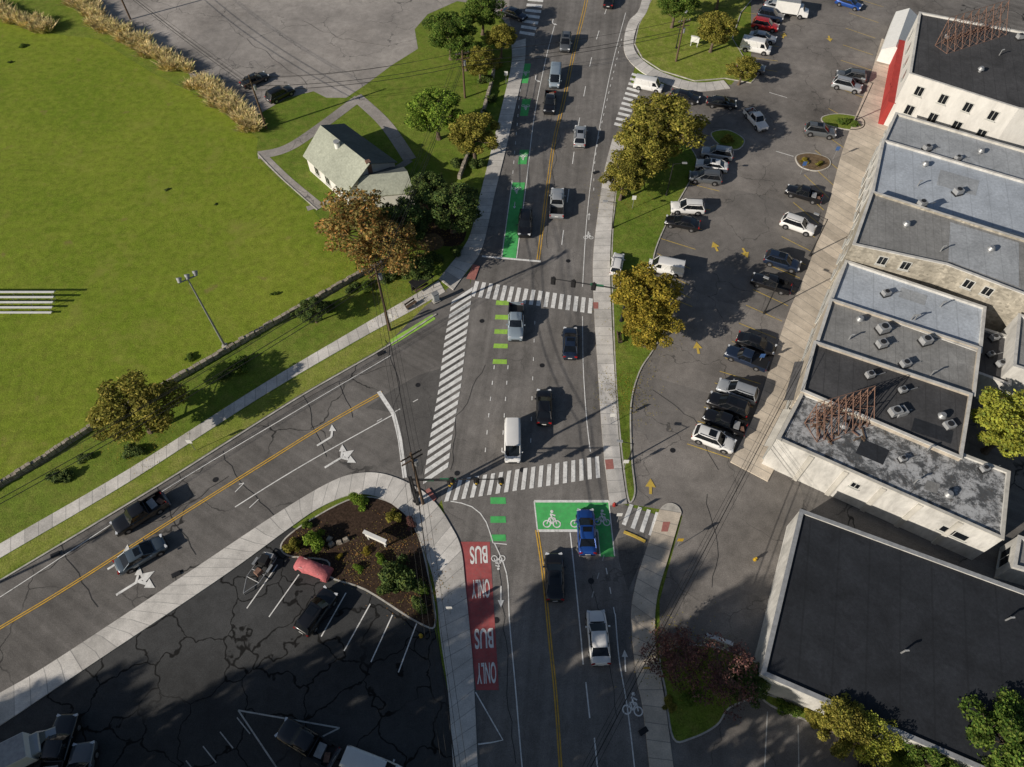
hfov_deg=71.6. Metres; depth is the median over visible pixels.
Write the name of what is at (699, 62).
lawn island
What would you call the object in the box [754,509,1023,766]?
flat black roof building
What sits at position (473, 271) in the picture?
tactile paving
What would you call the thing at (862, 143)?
shop sidewalk
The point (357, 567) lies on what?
garden shrub
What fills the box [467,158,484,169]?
bush
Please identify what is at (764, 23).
suv car
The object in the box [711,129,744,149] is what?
planter island
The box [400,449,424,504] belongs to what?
utility pole
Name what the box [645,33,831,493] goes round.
yellow arrow marking
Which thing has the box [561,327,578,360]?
sedan car
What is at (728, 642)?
ground sign
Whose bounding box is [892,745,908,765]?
bush
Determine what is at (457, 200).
street tree
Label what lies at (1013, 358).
building
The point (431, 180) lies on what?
street tree
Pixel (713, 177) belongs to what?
suv car
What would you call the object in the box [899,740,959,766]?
maple tree
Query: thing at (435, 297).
signal control cabinet
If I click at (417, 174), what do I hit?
overhead wires
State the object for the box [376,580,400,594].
garden shrub
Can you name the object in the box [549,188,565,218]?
pickup truck
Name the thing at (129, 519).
pickup truck
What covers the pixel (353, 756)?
passenger van
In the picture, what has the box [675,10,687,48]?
street lamp
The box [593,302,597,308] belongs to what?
tactile paving
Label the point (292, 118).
ground
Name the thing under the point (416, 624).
parking stall marking
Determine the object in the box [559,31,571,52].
suv car
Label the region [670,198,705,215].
suv car
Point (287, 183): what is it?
kerb
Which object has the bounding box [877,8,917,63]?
white marquee tent
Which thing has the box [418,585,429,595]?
garden shrub
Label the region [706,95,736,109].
sedan car
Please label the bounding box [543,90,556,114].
pickup truck
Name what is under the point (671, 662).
plum tree
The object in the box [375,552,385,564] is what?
garden shrub
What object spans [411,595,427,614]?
garden shrub
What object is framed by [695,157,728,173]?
sedan car
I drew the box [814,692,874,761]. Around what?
birch tree
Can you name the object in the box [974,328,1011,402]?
annex
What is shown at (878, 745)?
birch tree
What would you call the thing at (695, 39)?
ground sign
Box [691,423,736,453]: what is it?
suv car
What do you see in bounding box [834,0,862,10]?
sedan car
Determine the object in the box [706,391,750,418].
suv car
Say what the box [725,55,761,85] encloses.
street tree
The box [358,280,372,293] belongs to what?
bush
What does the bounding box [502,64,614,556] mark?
green bike lane
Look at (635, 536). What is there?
yellow kerb
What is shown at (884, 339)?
shop building
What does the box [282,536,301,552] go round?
garden shrub
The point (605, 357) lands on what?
sidewalk
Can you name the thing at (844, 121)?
bush
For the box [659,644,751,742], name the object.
lawn island
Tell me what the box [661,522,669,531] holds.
tactile paving
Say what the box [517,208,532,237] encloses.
suv car
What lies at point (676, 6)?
street tree
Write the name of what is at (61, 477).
bush
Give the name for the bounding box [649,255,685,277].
passenger van
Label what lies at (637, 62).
sidewalk
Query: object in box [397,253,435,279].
street tree
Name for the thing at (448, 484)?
traffic signal mast
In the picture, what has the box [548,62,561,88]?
passenger van
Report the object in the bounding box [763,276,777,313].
street lamp
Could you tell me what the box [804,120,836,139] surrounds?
suv car
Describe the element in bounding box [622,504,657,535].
crosswalk
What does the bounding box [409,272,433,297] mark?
bus shelter
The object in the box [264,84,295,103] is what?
suv car
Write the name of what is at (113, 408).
maple tree
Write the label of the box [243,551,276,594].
utility trailer
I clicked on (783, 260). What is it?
suv car
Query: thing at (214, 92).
ornamental grass hedge
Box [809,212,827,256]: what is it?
street lamp
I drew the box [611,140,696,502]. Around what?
lawn island
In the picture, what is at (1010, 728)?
maple tree
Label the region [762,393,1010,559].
white brick building
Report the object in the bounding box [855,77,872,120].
street lamp
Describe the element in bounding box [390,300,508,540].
green conflict marking
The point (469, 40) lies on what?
street tree
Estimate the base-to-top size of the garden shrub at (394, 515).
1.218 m
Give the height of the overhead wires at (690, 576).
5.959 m
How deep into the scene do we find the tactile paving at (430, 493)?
80.59 m
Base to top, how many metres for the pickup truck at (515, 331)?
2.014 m
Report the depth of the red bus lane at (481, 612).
73.38 m
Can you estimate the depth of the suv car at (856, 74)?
124.00 m
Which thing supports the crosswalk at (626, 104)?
on the street at (562, 438)
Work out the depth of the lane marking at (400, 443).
81.25 m
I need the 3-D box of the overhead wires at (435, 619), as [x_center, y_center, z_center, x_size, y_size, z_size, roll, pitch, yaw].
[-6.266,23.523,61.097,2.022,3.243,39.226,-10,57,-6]
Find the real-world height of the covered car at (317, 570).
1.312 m
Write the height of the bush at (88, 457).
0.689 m
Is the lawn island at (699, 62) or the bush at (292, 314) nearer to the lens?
the bush at (292, 314)
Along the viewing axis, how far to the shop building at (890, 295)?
89.29 m
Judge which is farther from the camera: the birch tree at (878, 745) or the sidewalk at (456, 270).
the sidewalk at (456, 270)
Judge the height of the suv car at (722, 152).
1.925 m
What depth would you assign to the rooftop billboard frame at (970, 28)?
114.72 m
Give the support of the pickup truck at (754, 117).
on the shop parking lot at (749, 204)
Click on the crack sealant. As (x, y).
(394, 403)
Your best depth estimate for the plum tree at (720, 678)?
66.22 m
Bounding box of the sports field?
[0,20,358,478]
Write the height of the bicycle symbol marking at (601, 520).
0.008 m
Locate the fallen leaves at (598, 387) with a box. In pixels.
[86,179,736,727]
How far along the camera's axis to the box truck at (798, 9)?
135.27 m
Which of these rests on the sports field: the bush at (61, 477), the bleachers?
the bleachers
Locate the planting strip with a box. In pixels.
[761,693,928,766]
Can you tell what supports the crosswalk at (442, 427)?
on the side street at (50, 631)
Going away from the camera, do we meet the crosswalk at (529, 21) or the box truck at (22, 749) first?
the box truck at (22, 749)
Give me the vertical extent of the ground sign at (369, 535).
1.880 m
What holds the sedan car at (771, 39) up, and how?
on the shop parking lot at (749, 204)
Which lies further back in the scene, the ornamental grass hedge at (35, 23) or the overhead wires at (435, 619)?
the ornamental grass hedge at (35, 23)
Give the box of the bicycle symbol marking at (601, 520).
[491,71,642,716]
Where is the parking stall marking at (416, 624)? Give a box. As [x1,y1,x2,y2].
[186,0,882,766]
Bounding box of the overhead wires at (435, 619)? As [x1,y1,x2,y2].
[402,449,466,766]
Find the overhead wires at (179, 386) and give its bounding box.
[0,263,377,503]
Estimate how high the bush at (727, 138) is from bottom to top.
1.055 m
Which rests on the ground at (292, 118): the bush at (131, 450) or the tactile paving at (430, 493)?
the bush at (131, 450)
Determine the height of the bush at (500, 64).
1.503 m
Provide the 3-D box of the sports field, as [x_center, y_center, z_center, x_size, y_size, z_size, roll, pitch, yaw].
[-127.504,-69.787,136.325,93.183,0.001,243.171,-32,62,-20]
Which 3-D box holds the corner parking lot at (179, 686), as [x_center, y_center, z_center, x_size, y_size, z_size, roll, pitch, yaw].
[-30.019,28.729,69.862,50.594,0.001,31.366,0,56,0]
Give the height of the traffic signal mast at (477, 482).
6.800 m
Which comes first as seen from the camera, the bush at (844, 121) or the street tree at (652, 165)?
the street tree at (652, 165)
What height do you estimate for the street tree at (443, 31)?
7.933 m
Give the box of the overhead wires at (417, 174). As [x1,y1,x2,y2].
[369,53,464,272]
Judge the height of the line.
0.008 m
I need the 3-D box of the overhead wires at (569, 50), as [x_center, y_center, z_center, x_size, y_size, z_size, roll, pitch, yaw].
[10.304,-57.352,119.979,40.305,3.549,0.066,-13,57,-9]
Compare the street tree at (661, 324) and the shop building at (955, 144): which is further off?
the shop building at (955, 144)
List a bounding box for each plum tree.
[638,624,709,692]
[684,631,759,722]
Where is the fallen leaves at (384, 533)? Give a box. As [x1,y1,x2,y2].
[289,215,479,627]
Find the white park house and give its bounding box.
[303,124,413,208]
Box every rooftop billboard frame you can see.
[804,386,875,442]
[935,0,1009,53]
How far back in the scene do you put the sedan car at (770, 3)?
137.38 m
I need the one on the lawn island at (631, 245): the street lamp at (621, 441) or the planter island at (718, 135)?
the street lamp at (621, 441)
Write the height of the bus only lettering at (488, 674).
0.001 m
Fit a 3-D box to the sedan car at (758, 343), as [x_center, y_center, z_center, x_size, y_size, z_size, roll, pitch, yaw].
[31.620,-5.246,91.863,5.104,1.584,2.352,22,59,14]
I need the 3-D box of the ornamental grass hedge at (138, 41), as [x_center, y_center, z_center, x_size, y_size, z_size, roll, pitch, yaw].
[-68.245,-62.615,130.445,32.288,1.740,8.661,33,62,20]
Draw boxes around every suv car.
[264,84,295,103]
[293,585,338,637]
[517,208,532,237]
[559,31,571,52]
[573,125,587,148]
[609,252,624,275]
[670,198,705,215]
[688,168,721,185]
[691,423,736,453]
[700,144,733,161]
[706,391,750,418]
[715,378,759,404]
[737,60,765,75]
[751,15,779,32]
[757,6,784,22]
[763,248,801,273]
[779,212,816,236]
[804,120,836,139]
[831,74,862,94]
[835,68,866,83]
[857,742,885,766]
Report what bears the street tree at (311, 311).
on the ground at (292, 118)
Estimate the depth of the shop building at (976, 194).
100.15 m
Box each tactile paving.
[425,488,436,500]
[466,264,479,279]
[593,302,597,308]
[605,459,613,468]
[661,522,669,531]
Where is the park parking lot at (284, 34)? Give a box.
[98,0,510,113]
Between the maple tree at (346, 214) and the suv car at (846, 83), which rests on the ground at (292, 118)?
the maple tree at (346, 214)
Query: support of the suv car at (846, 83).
on the shop parking lot at (749, 204)
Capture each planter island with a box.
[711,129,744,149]
[795,153,830,170]
[821,113,864,129]
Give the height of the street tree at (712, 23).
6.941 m
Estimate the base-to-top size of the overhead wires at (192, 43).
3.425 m
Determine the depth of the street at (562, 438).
85.58 m
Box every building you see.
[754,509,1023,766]
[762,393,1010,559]
[785,340,972,460]
[801,298,980,397]
[815,259,986,353]
[829,190,1023,332]
[853,139,1023,237]
[865,112,1023,179]
[878,11,1023,148]
[1001,313,1023,404]
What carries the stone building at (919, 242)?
on the service yard at (819, 503)
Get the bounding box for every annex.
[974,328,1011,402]
[994,535,1023,584]
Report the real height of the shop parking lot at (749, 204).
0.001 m
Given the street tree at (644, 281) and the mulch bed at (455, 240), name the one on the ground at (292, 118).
the mulch bed at (455, 240)
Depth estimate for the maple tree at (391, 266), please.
93.68 m
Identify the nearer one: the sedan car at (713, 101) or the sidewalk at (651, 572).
the sidewalk at (651, 572)
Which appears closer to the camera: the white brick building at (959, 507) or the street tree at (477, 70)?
the white brick building at (959, 507)
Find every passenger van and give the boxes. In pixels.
[338,745,401,766]
[502,418,522,463]
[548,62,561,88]
[633,73,663,92]
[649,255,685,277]
[739,34,771,55]
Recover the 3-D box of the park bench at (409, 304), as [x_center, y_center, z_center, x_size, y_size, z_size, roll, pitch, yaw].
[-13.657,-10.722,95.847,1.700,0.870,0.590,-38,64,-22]
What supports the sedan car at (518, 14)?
on the street at (562, 438)
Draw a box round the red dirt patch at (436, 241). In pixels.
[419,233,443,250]
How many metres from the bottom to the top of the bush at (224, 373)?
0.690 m
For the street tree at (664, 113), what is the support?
on the lawn island at (631, 245)
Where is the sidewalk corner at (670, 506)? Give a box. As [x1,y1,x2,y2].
[660,503,681,512]
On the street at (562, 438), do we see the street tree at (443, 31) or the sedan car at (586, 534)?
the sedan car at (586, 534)
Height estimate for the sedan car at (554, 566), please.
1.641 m
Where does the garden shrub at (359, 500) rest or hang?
on the garden bed at (346, 517)
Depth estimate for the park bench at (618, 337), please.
92.53 m
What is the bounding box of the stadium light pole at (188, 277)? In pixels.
[176,270,227,347]
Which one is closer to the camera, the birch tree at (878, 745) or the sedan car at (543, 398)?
the birch tree at (878, 745)
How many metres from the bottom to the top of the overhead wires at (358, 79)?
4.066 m
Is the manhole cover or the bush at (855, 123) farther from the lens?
the bush at (855, 123)
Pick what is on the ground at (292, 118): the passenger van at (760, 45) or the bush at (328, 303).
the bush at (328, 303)
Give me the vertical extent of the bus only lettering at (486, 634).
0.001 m
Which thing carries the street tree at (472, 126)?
on the ground at (292, 118)
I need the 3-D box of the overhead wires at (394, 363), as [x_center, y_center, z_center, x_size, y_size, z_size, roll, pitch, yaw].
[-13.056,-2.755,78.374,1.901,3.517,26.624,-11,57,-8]
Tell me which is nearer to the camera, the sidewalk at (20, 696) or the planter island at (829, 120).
the sidewalk at (20, 696)
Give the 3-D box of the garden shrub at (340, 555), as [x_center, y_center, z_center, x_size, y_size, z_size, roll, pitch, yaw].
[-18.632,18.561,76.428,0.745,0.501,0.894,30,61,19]
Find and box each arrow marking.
[107,19,627,671]
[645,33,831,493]
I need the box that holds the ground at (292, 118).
[0,0,774,697]
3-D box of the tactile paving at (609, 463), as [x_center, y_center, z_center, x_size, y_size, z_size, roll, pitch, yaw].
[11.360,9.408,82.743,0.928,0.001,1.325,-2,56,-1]
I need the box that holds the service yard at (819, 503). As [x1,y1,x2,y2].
[798,0,1023,589]
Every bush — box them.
[45,469,75,483]
[76,453,92,464]
[122,442,145,459]
[184,352,194,361]
[217,370,231,380]
[227,355,248,375]
[290,308,302,317]
[322,300,334,314]
[345,281,358,293]
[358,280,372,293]
[380,272,395,284]
[450,157,463,168]
[450,245,463,256]
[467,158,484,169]
[477,74,494,83]
[483,93,497,102]
[496,56,502,69]
[662,694,677,713]
[679,688,701,707]
[720,133,734,142]
[777,697,802,717]
[800,157,808,163]
[803,708,821,729]
[836,118,849,124]
[850,120,860,126]
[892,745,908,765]
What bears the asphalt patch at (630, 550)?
on the street at (562, 438)
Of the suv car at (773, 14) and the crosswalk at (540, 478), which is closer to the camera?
the crosswalk at (540, 478)
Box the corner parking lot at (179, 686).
[0,527,452,766]
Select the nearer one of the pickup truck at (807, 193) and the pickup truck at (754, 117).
the pickup truck at (807, 193)
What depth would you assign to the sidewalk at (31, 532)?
85.86 m
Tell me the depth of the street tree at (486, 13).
128.52 m
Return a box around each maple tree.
[85,369,189,443]
[313,186,397,263]
[346,214,430,279]
[403,87,465,140]
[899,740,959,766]
[957,686,1023,766]
[969,386,1023,459]
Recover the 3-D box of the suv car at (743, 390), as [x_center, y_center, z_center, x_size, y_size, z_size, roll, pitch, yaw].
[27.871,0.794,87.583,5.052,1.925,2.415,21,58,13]
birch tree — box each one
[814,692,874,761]
[848,710,904,766]
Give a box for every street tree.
[295,295,327,322]
[373,196,428,246]
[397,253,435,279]
[403,171,445,202]
[414,182,483,233]
[422,10,477,60]
[447,112,500,158]
[448,35,481,70]
[460,0,506,35]
[460,45,498,81]
[484,23,517,57]
[598,159,647,200]
[609,128,671,177]
[609,260,684,318]
[618,90,709,159]
[621,297,685,349]
[656,0,701,27]
[696,10,739,52]
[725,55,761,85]
[727,659,770,708]
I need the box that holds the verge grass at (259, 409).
[0,300,431,576]
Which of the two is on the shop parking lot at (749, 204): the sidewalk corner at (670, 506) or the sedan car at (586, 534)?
the sidewalk corner at (670, 506)
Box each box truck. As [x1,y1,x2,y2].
[0,727,55,766]
[775,0,808,19]
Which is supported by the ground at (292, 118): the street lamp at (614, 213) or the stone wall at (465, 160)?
the stone wall at (465, 160)
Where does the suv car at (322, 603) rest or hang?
on the corner parking lot at (179, 686)
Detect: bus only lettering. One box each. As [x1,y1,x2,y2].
[470,546,487,563]
[472,579,489,598]
[474,628,493,648]
[477,662,495,683]
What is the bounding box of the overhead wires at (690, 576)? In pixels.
[582,358,809,766]
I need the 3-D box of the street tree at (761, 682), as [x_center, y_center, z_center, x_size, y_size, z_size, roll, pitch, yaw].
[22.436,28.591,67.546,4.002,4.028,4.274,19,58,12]
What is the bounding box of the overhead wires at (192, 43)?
[133,0,251,88]
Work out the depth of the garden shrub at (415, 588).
74.05 m
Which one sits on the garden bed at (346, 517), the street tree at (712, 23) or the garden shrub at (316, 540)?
the garden shrub at (316, 540)
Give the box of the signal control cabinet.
[431,291,440,303]
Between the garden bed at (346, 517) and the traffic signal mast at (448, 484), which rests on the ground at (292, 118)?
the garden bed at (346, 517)
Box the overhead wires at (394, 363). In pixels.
[369,263,419,456]
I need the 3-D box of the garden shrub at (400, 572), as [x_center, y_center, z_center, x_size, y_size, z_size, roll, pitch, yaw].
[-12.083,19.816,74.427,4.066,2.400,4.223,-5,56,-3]
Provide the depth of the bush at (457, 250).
101.13 m
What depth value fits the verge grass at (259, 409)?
84.74 m
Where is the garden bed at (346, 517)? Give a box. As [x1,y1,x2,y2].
[280,496,435,628]
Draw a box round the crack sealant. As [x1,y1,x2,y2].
[38,21,717,762]
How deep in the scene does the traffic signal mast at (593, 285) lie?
90.42 m
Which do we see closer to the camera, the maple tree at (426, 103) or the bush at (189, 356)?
the bush at (189, 356)
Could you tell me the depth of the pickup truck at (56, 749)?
65.14 m
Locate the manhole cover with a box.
[50,171,675,735]
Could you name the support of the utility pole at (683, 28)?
on the lawn island at (699, 62)
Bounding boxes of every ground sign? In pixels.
[362,530,386,546]
[690,35,699,46]
[703,633,732,649]
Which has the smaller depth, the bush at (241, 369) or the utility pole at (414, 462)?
the utility pole at (414, 462)
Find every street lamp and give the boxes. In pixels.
[603,200,616,228]
[616,439,633,460]
[665,162,686,195]
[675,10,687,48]
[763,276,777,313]
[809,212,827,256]
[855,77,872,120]
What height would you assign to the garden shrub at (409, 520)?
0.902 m
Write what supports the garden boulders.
on the garden bed at (346, 517)
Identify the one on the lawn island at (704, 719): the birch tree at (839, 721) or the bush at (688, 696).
the bush at (688, 696)
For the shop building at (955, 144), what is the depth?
105.67 m
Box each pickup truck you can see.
[38,713,81,766]
[66,740,98,766]
[109,489,170,536]
[274,717,340,766]
[506,302,524,341]
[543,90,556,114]
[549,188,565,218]
[701,408,748,437]
[723,344,769,372]
[743,107,768,131]
[750,272,792,295]
[784,184,823,204]
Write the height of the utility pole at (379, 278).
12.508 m
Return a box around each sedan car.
[112,534,168,575]
[239,71,269,88]
[501,6,527,21]
[534,389,553,425]
[543,552,565,601]
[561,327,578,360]
[575,508,597,555]
[585,610,610,666]
[603,0,613,8]
[664,214,700,232]
[669,88,700,105]
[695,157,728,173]
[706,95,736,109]
[735,330,776,356]
[749,29,776,44]
[763,0,776,7]
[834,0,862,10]
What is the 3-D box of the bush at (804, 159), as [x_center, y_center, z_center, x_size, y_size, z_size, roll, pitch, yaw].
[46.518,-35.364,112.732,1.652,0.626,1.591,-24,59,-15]
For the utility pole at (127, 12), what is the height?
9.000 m
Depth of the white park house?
106.65 m
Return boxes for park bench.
[404,298,416,309]
[617,332,621,342]
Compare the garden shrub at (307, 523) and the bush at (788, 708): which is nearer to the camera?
the bush at (788, 708)
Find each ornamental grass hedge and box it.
[0,0,59,33]
[55,0,106,17]
[81,12,196,73]
[176,71,267,133]
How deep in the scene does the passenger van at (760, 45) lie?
128.87 m
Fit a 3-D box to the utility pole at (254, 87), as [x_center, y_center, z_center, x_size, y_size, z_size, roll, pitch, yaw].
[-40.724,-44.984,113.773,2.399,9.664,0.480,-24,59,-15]
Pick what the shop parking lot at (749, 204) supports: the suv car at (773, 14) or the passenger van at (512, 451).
the suv car at (773, 14)
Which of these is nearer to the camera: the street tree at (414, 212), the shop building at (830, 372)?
the shop building at (830, 372)
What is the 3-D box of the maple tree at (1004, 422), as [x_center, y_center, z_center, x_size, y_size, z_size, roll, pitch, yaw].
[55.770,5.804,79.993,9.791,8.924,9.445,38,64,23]
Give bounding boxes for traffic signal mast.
[408,476,450,502]
[410,476,503,505]
[551,276,624,321]
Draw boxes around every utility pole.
[121,0,130,19]
[242,74,267,128]
[368,261,390,330]
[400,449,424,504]
[455,50,469,97]
[675,18,690,61]
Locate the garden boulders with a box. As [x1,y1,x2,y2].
[326,535,349,547]
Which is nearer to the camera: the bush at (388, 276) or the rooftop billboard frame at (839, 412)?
the rooftop billboard frame at (839, 412)
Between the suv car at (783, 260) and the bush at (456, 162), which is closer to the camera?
the suv car at (783, 260)
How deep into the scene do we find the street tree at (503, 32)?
125.05 m
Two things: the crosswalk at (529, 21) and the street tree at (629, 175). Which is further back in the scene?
the crosswalk at (529, 21)
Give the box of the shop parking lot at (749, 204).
[621,0,962,766]
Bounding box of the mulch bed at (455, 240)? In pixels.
[407,185,465,245]
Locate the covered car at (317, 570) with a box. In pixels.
[293,556,333,582]
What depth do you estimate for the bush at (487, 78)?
123.99 m
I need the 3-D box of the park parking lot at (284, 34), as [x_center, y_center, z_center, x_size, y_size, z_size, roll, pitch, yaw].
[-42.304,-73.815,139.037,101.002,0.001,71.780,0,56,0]
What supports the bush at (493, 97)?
on the ground at (292, 118)
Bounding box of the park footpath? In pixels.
[258,94,415,210]
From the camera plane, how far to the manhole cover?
76.69 m
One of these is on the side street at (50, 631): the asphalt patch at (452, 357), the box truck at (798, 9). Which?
the asphalt patch at (452, 357)
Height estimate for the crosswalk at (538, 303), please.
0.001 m
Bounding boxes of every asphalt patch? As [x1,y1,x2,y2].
[366,368,444,476]
[441,305,466,399]
[617,532,644,589]
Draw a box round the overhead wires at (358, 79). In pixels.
[267,52,459,89]
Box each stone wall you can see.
[0,257,398,487]
[457,64,494,179]
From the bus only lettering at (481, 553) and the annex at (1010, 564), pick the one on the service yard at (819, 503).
the annex at (1010, 564)
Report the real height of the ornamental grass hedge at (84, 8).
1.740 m
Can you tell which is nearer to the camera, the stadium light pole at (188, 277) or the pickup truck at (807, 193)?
the stadium light pole at (188, 277)
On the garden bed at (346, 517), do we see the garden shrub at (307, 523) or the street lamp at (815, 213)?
the garden shrub at (307, 523)
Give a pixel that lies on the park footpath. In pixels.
(390, 130)
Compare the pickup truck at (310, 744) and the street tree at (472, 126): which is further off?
the street tree at (472, 126)
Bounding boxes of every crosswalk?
[423,287,472,483]
[444,456,599,501]
[472,281,592,313]
[519,0,542,35]
[614,73,639,126]
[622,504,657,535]
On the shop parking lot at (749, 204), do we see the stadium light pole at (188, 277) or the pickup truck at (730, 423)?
the pickup truck at (730, 423)
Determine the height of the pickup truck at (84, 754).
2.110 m
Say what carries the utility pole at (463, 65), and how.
on the ground at (292, 118)
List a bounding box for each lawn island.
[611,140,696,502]
[634,0,757,82]
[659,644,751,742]
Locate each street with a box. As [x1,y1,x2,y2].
[0,272,469,691]
[441,0,654,766]
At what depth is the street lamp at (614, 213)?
101.65 m
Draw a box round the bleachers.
[0,291,56,314]
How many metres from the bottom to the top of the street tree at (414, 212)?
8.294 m
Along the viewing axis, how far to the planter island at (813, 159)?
112.94 m
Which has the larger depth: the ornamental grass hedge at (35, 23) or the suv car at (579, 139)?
the ornamental grass hedge at (35, 23)
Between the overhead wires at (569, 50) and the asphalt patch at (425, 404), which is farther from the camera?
the overhead wires at (569, 50)
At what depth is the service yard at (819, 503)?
79.84 m
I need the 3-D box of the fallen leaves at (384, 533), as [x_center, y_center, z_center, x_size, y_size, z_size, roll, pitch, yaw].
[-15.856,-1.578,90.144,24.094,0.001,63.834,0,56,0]
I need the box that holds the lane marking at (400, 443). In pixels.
[0,9,634,766]
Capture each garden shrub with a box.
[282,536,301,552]
[301,519,311,528]
[302,528,324,553]
[335,552,342,560]
[348,492,368,511]
[352,563,363,573]
[361,546,370,555]
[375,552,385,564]
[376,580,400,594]
[377,553,415,591]
[385,508,401,522]
[406,516,416,530]
[408,577,425,592]
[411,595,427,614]
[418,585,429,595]
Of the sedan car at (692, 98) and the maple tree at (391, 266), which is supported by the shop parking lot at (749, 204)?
the sedan car at (692, 98)
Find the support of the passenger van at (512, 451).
on the street at (562, 438)
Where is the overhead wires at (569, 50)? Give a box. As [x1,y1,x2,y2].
[459,20,681,65]
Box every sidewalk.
[0,281,444,557]
[0,472,477,766]
[439,38,525,289]
[593,139,626,505]
[624,0,729,91]
[631,509,680,766]
[730,39,888,481]
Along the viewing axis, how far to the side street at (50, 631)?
80.73 m
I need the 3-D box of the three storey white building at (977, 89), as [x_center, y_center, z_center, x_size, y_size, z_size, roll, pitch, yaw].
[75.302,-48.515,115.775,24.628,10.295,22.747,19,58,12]
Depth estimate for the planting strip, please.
68.07 m
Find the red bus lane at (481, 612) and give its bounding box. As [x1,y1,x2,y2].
[460,542,498,689]
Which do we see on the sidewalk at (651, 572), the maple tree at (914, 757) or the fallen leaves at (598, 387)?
the fallen leaves at (598, 387)
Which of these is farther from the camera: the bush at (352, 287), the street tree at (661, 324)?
the bush at (352, 287)
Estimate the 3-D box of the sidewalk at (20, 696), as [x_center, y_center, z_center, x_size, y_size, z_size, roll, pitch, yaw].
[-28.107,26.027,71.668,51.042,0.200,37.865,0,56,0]
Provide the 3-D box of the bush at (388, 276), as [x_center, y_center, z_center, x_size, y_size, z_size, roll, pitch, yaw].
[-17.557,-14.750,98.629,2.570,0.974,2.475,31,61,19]
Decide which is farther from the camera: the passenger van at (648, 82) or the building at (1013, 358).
the passenger van at (648, 82)
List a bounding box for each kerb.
[0,314,436,580]
[258,154,317,209]
[623,530,645,542]
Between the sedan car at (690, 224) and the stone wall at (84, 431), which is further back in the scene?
the sedan car at (690, 224)
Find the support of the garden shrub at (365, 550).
on the garden bed at (346, 517)
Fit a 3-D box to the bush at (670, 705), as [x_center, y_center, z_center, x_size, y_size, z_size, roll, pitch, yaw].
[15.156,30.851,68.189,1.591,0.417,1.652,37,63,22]
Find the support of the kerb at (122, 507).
on the side street at (50, 631)
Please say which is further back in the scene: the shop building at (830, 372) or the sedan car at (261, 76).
the sedan car at (261, 76)
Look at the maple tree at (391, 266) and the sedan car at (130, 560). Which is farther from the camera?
the maple tree at (391, 266)
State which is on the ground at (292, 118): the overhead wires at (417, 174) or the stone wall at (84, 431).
the stone wall at (84, 431)
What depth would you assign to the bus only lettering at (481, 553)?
76.66 m
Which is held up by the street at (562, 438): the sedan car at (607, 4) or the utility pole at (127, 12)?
the sedan car at (607, 4)
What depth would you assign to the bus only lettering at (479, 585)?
74.62 m
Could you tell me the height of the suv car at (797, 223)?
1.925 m
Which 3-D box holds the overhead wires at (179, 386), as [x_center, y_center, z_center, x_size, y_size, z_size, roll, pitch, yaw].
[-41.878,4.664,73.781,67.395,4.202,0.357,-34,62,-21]
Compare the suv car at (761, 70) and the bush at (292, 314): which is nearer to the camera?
the bush at (292, 314)
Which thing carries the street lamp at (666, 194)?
on the lawn island at (631, 245)
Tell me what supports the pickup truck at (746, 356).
on the shop parking lot at (749, 204)
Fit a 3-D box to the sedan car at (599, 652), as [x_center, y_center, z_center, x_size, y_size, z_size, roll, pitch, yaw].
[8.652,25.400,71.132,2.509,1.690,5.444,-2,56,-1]
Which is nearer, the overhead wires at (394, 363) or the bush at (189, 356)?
the overhead wires at (394, 363)
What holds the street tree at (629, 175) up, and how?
on the lawn island at (631, 245)
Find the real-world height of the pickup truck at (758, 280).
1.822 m
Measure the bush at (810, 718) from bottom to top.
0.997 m

